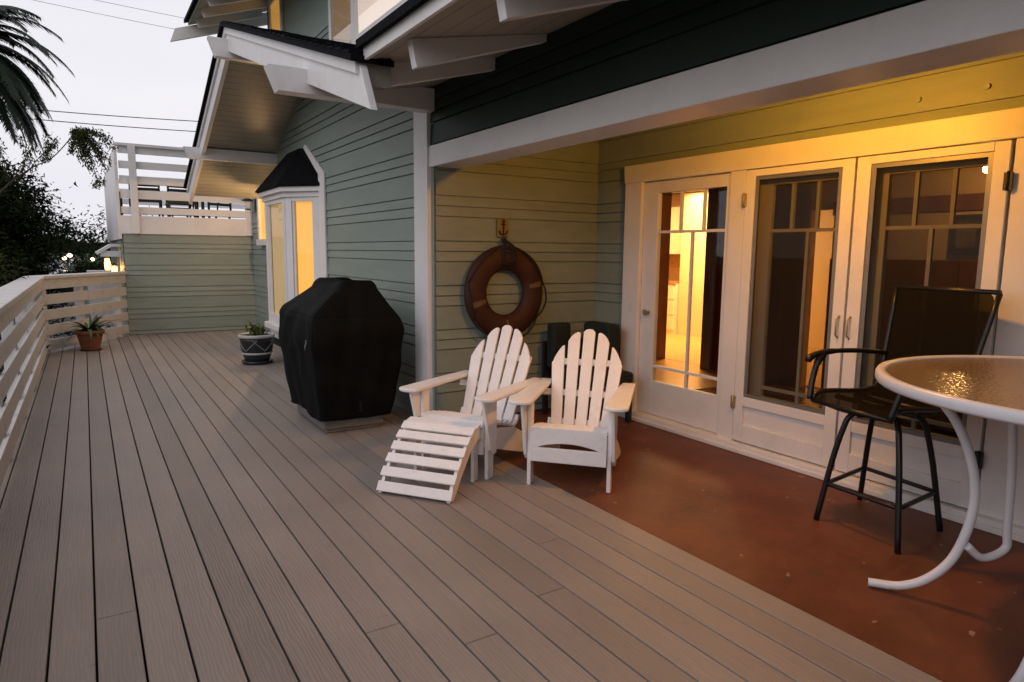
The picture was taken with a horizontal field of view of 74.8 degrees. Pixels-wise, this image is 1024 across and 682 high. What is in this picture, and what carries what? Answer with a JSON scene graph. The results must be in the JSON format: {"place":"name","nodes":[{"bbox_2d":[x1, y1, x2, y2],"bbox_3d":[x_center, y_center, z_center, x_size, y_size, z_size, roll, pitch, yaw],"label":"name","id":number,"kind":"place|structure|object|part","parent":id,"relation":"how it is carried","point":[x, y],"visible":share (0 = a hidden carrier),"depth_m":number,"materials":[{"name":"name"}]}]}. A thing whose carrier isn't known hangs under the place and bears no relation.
{"place":"outdoors","nodes":[
{"label":"outdoors","id":0,"kind":"place"},
{"bbox_2d":[43,255,73,273],"bbox_3d":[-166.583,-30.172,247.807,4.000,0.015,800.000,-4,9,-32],"label":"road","id":1,"kind":"structure","parent":0,"point":[57,263],"depth_m":184.57,"materials":[{"name":"grey asphalt"}]},
{"bbox_2d":[50,259,73,274],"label":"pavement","id":2,"kind":"structure","parent":0,"point":[62,268],"depth_m":135.21,"materials":[{"name":"concrete"}]},
{"bbox_2d":[38,239,110,253],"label":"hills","id":3,"kind":"structure","parent":0,"point":[81,249],"depth_m":500.63,"materials":[{"name":"green plant"}]},
{"bbox_2d":[42,253,110,271],"bbox_3d":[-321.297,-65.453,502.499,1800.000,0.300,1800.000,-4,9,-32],"label":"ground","id":4,"kind":"structure","parent":0,"point":[80,260],"depth_m":253.36,"materials":[{"name":"grey"}]},
{"bbox_2d":[0,216,30,269],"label":"broadleaf tree","id":5,"kind":"object","parent":4,"relation":"on","point":[27,225],"visible":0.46,"depth_m":12.25,"materials":[{"name":"green plant"}]},
{"bbox_2d":[0,247,50,371],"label":"broadleaf tree","id":6,"kind":"object","parent":4,"relation":"on","point":[3,277],"visible":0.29,"depth_m":8.05,"materials":[{"name":"green plant"}]},
{"bbox_2d":[0,5,74,157],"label":"palm tree","id":7,"kind":"object","parent":4,"relation":"on","point":[17,87],"visible":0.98,"depth_m":15.32,"materials":[{"name":"green plant"}]},
{"bbox_2d":[1,188,86,272],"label":"broadleaf tree","id":8,"kind":"object","parent":4,"relation":"on","point":[65,230],"visible":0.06,"depth_m":17.60,"materials":[{"name":"green plant"}]},
{"bbox_2d":[0,149,93,339],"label":"broadleaf tree","id":9,"kind":"object","parent":4,"relation":"on","point":[19,208],"visible":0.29,"depth_m":13.28,"materials":[{"name":"green plant"}]},
{"bbox_2d":[0,286,112,404],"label":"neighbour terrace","id":10,"kind":"structure","parent":4,"relation":"on","point":[86,302],"depth_m":14.24,"materials":[{"name":"concrete"}]},
{"bbox_2d":[55,287,73,322],"bbox_3d":[-8.672,-0.807,13.105,0.635,0.971,0.500,-4,9,-32],"label":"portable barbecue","id":11,"kind":"object","parent":10,"relation":"on","point":[68,289],"visible":0.2,"depth_m":12.91,"materials":[{"name":"black metal"}]},
{"bbox_2d":[0,318,114,403],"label":"hedge","id":12,"kind":"object","parent":4,"relation":"on","point":[70,334],"depth_m":11.73,"materials":[{"name":"green plant"}]},
{"bbox_2d":[0,125,117,194],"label":"feathery tree","id":13,"kind":"object","parent":4,"relation":"on","point":[82,139],"visible":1,"depth_m":8.15,"materials":[{"name":"green plant"}]},
{"bbox_2d":[64,259,111,273],"bbox_3d":[-14.337,-0.790,22.995,2.001,4.122,1.789,2,8,7],"label":"broadleaf tree","id":14,"kind":"object","parent":4,"relation":"on","point":[94,265],"visible":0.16,"depth_m":22.41,"materials":[{"name":"green plant"}]},
{"bbox_2d":[28,204,155,269],"bbox_3d":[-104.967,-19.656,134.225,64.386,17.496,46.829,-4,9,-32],"label":"tree","id":15,"kind":"object","parent":4,"relation":"on","point":[90,240],"visible":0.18,"depth_m":136.92,"materials":[{"name":"green plant"}]},
{"bbox_2d":[95,244,120,270],"bbox_3d":[-7.350,0.486,12.399,0.378,4.520,1.300,-4,9,-32],"label":"sloping canopy","id":16,"kind":"object","parent":4,"relation":"on","point":[104,253],"visible":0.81,"depth_m":11.62,"materials":[{"name":"white paint"}]},
{"bbox_2d":[104,257,110,270],"bbox_3d":[-7.520,-1.457,12.437,0.110,0.302,0.110,-4,9,-32],"label":"glowing lantern","id":17,"kind":"object","parent":16,"relation":"hanging from","point":[107,264],"visible":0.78,"depth_m":12.41,"materials":[{"name":"white glass"}]},
{"bbox_2d":[110,284,115,326],"bbox_3d":[-7.470,0.722,12.684,0.290,3.975,0.450,-4,9,-32],"label":"lantern shelf","id":18,"kind":"object","parent":4,"relation":"on","point":[112,299],"depth_m":12.46,"materials":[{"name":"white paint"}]},
{"bbox_2d":[111,262,116,270],"bbox_3d":[-7.330,-1.345,12.336,0.110,0.212,0.110,-4,9,-32],"label":"glowing lantern","id":19,"kind":"object","parent":18,"relation":"on","point":[114,266],"visible":0.65,"depth_m":12.30,"materials":[{"name":"glass"}]},
{"bbox_2d":[0,349,247,681],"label":"deck substructure","id":20,"kind":"object","parent":4,"relation":"on","point":[96,655],"depth_m":3.54,"materials":[{"name":"black wood"}]},
{"bbox_2d":[0,276,47,487],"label":"railing","id":21,"kind":"object","parent":20,"relation":"on","point":[26,332],"visible":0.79,"depth_m":5.57,"materials":[{"name":"white paint"}]},
{"bbox_2d":[32,271,128,354],"bbox_3d":[-6.474,-0.390,10.152,0.235,1.266,2.072,0,8,-2],"label":"railing","id":22,"kind":"object","parent":20,"relation":"on","point":[79,310],"visible":0.62,"depth_m":9.94,"materials":[{"name":"white paint"}]},
{"bbox_2d":[0,329,942,681],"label":"deck","id":23,"kind":"structure","parent":20,"relation":"on","point":[320,555],"depth_m":3.11,"materials":[{"name":"wood"}]},
{"bbox_2d":[60,314,118,350],"bbox_3d":[-6.007,-0.134,9.553,0.821,0.526,0.706,6,9,33],"label":"potted plant","id":24,"kind":"object","parent":23,"relation":"on","point":[90,336],"visible":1,"depth_m":9.46,"materials":[{"name":"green plant"}]},
{"bbox_2d":[237,321,274,364],"bbox_3d":[-3.273,0.004,8.581,0.450,0.567,0.450,-4,9,-32],"label":"glazed plant pot","id":25,"kind":"object","parent":23,"relation":"on","point":[256,344],"visible":1,"depth_m":8.46,"materials":[{"name":"ceramic"}]},
{"bbox_2d":[279,277,403,432],"bbox_3d":[-1.491,0.070,5.757,0.803,1.216,1.108,-4,9,-32],"label":"covered barbecue","id":26,"kind":"object","parent":23,"relation":"on","point":[340,339],"visible":1,"depth_m":5.36,"materials":[{"name":"black fabric"}]},
{"bbox_2d":[376,416,484,502],"bbox_3d":[-0.494,0.715,4.155,0.500,0.380,0.505,3,8,20],"label":"footstool","id":27,"kind":"object","parent":23,"relation":"on","point":[412,427],"visible":0.99,"depth_m":4.07,"materials":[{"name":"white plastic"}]},
{"bbox_2d":[399,325,542,479],"bbox_3d":[-0.222,0.380,4.657,0.730,0.917,0.949,5,9,28],"label":"adirondack chair","id":28,"kind":"object","parent":23,"relation":"on","point":[487,410],"visible":0.85,"depth_m":4.70,"materials":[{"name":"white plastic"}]},
{"bbox_2d":[170,0,1023,542],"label":"house","id":29,"kind":"structure","parent":4,"relation":"on","point":[812,170],"depth_m":4.93,"materials":[{"name":"green"}]},
{"bbox_2d":[241,198,256,211],"bbox_3d":[-4.576,-2.392,11.621,0.240,0.289,0.210,-4,9,-32],"label":"wall lantern","id":30,"kind":"object","parent":29,"relation":"attached to","point":[250,200],"depth_m":11.62,"materials":[{"name":"black metal"}]},
{"bbox_2d":[256,199,265,244],"bbox_3d":[-4.090,-2.072,11.032,0.085,0.980,0.920,-4,9,-32],"label":"window","id":31,"kind":"structure","parent":29,"relation":"in","point":[261,240],"depth_m":11.25,"materials":[{"name":"yellow glass"}]},
{"bbox_2d":[268,0,283,30],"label":"window","id":32,"kind":"structure","parent":29,"relation":"in","point":[275,7],"depth_m":11.25,"materials":[{"name":"yellow glass"}]},
{"bbox_2d":[255,144,327,338],"bbox_3d":[-2.911,-1.237,8.636,0.443,2.460,2.274,-4,9,-32],"label":"bay window","id":33,"kind":"structure","parent":29,"relation":"in","point":[296,179],"depth_m":8.16,"materials":[{"name":"white paint"}]},
{"bbox_2d":[328,0,353,43],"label":"window","id":34,"kind":"structure","parent":29,"relation":"in","point":[340,12],"depth_m":8.60,"materials":[{"name":"beige glass"}]},
{"bbox_2d":[353,0,406,43],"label":"window","id":35,"kind":"structure","parent":29,"relation":"in","point":[366,13],"depth_m":7.77,"materials":[{"name":"beige glass"}]},
{"bbox_2d":[497,218,507,238],"bbox_3d":[-0.069,-0.963,5.740,0.110,0.171,0.063,-4,9,-32],"label":"anchor plaque","id":36,"kind":"object","parent":29,"relation":"attached to","point":[502,228],"visible":1,"depth_m":5.74,"materials":[{"name":"beige wood"}]},
{"bbox_2d":[464,238,546,339],"bbox_3d":[-0.052,-0.446,5.776,0.798,0.871,0.151,-4,9,-32],"label":"life ring","id":37,"kind":"object","parent":36,"relation":"hanging from","point":[488,264],"visible":0.92,"depth_m":5.71,"materials":[{"name":"orange plastic"}]},
{"bbox_2d":[637,173,730,432],"bbox_3d":[1.373,-0.313,5.459,0.095,1.985,0.925,-4,9,-32],"label":"glazed door","id":38,"kind":"structure","parent":29,"relation":"in","point":[685,405],"depth_m":5.60,"materials":[{"name":"white paint"}]},
{"bbox_2d":[748,172,838,409],"bbox_3d":[1.977,-0.198,4.639,0.040,1.985,0.790,-4,9,-32],"label":"glazed door","id":39,"kind":"structure","parent":29,"relation":"in","point":[766,229],"depth_m":4.78,"materials":[{"name":"white paint"}]},
{"bbox_2d":[730,158,857,467],"bbox_3d":[1.882,-0.194,4.593,0.081,1.977,0.833,-4,9,-32],"label":"screen door","id":40,"kind":"structure","parent":29,"relation":"in","point":[809,434],"depth_m":4.58,"materials":[{"name":"white paint"}]},
{"bbox_2d":[877,358,962,431],"bbox_3d":[3.997,0.363,4.928,0.950,0.730,2.280,-4,9,-32],"label":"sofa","id":41,"kind":"object","parent":29,"relation":"in","point":[941,416],"visible":0.01,"depth_m":5.18,"materials":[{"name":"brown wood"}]},
{"bbox_2d":[835,140,1015,508],"bbox_3d":[2.337,-0.095,3.882,0.081,1.977,0.836,-4,9,-32],"label":"screen door","id":42,"kind":"structure","parent":29,"relation":"in","point":[952,470],"depth_m":3.91,"materials":[{"name":"white paint"}]},
{"bbox_2d":[858,143,1015,478],"bbox_3d":[2.420,-0.102,3.948,0.040,1.985,0.793,-4,9,-32],"label":"glazed door","id":43,"kind":"structure","parent":29,"relation":"in","point":[881,227],"depth_m":4.07,"materials":[{"name":"white paint"}]},
{"bbox_2d":[948,214,982,254],"bbox_3d":[4.005,-0.934,5.888,0.054,0.350,0.260,-4,9,-32],"label":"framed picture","id":44,"kind":"object","parent":29,"relation":"attached to","point":[964,241],"visible":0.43,"depth_m":5.87,"materials":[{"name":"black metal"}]},
{"bbox_2d":[982,166,987,172],"bbox_3d":[3.716,-1.535,5.201,0.070,0.455,0.070,-4,9,-32],"label":"pendant lamp","id":45,"kind":"object","parent":29,"relation":"hanging from","point":[984,168],"visible":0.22,"depth_m":5.22,"materials":[{"name":"white glass"}]},
{"bbox_2d":[86,270,111,317],"bbox_3d":[-8.277,-0.898,13.516,0.470,1.049,0.515,-4,9,-32],"label":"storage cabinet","id":46,"kind":"object","parent":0,"point":[100,300],"visible":0.08,"depth_m":13.29,"materials":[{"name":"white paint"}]},
{"bbox_3d":[-8.240,-0.862,13.245,0.220,0.950,0.014,-4,9,-32],"label":"door","id":47,"kind":"part","parent":46,"relation":"part of","materials":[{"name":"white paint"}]},
{"bbox_3d":[-8.046,-0.876,13.368,0.220,0.950,0.014,-4,9,-32],"label":"door","id":48,"kind":"part","parent":46,"relation":"part of","materials":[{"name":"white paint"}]},
{"bbox_2d":[34,0,171,28],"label":"power line","id":49,"kind":"object","parent":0,"point":[101,14],"visible":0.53,"depth_m":20.81,"materials":[{"name":"black metal"}]},
{"bbox_2d":[27,108,197,121],"bbox_3d":[-13.763,-7.005,20.100,11.001,0.254,0.028,-4,9,-32],"label":"power line","id":50,"kind":"object","parent":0,"point":[120,116],"visible":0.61,"depth_m":21.02,"materials":[{"name":"black metal"}]},
{"bbox_2d":[32,118,195,131],"bbox_3d":[-13.767,-6.697,20.141,11.001,0.176,0.028,-4,9,-32],"label":"power line","id":51,"kind":"object","parent":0,"point":[117,126],"visible":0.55,"depth_m":21.02,"materials":[{"name":"black metal"}]},
{"bbox_2d":[0,0,266,241],"label":"sky","id":52,"kind":"structure","parent":0,"point":[120,67],"materials":[{"name":"white"}]},
{"bbox_2d":[96,0,181,17],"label":"power line","id":53,"kind":"object","parent":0,"point":[140,9],"visible":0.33,"depth_m":21.37,"materials":[{"name":"black metal"}]},
{"bbox_2d":[119,191,204,217],"bbox_3d":[-6.712,-2.418,12.820,1.500,0.740,0.900,-4,9,-32],"label":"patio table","id":54,"kind":"object","parent":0,"point":[202,204],"visible":0.06,"depth_m":12.80,"materials":[{"name":"black metal"}]},
{"bbox_2d":[104,142,280,346],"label":"roof terrace building","id":55,"kind":"structure","parent":0,"point":[187,274],"depth_m":11.56,"materials":[{"name":"green wood"}]},
{"bbox_2d":[128,184,161,215],"bbox_3d":[-6.526,-2.358,11.929,0.528,0.860,0.485,-3,8,-27],"label":"patio chair","id":56,"kind":"object","parent":55,"relation":"on","point":[148,200],"visible":0.23,"depth_m":11.72,"materials":[{"name":"black metal"}]},
{"bbox_2d":[165,200,192,216],"bbox_3d":[-6.815,-2.610,13.806,0.528,0.860,0.485,-5,9,-37],"label":"patio chair","id":57,"kind":"object","parent":55,"relation":"on","point":[166,204],"visible":0.24,"depth_m":13.88,"materials":[{"name":"black metal"}]},
{"bbox_2d":[162,186,196,217],"bbox_3d":[-6.059,-2.385,12.164,0.528,0.860,0.485,-6,10,-42],"label":"patio chair","id":58,"kind":"object","parent":55,"relation":"on","point":[179,202],"visible":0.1,"depth_m":11.92,"materials":[{"name":"black metal"}]},
{"bbox_2d":[192,202,231,218],"bbox_3d":[-5.659,-2.445,12.651,0.485,0.860,0.528,5,9,32],"label":"patio chair","id":59,"kind":"object","parent":55,"relation":"on","point":[229,205],"visible":0.11,"depth_m":12.54,"materials":[{"name":"black metal"}]},
{"bbox_2d":[666,207,681,333],"bbox_3d":[2.921,-1.324,12.504,0.601,2.300,0.900,-4,9,-32],"label":"kitchen cabinet","id":60,"kind":"object","parent":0,"point":[673,281],"visible":0.11,"depth_m":12.20,"materials":[{"name":"wood"}]},
{"bbox_2d":[484,404,1023,681],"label":"porch floor","id":61,"kind":"structure","parent":0,"point":[751,521],"depth_m":3.40,"materials":[{"name":"red paint"}]},
{"bbox_2d":[508,329,634,492],"bbox_3d":[0.441,0.419,4.415,0.730,0.917,0.949,3,8,15],"label":"adirondack chair","id":62,"kind":"object","parent":61,"relation":"on","point":[542,441],"visible":1,"depth_m":4.49,"materials":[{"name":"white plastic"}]},
{"bbox_2d":[542,321,632,422],"bbox_3d":[0.660,0.267,5.911,0.530,0.830,0.680,-4,9,-32],"label":"corner bench","id":63,"kind":"object","parent":61,"relation":"on","point":[558,335],"visible":0.47,"depth_m":5.93,"materials":[{"name":"wood"}]},
{"bbox_2d":[805,285,1002,553],"bbox_3d":[2.043,0.360,3.596,0.685,1.291,0.640,-2,8,-21],"label":"bar stool","id":64,"kind":"object","parent":61,"relation":"on","point":[928,320],"visible":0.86,"depth_m":3.61,"materials":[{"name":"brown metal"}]},
{"bbox_2d":[868,355,1023,681],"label":"round bar table","id":65,"kind":"object","parent":61,"relation":"on","point":[991,387],"visible":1,"depth_m":2.72,"materials":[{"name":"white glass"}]}
]}

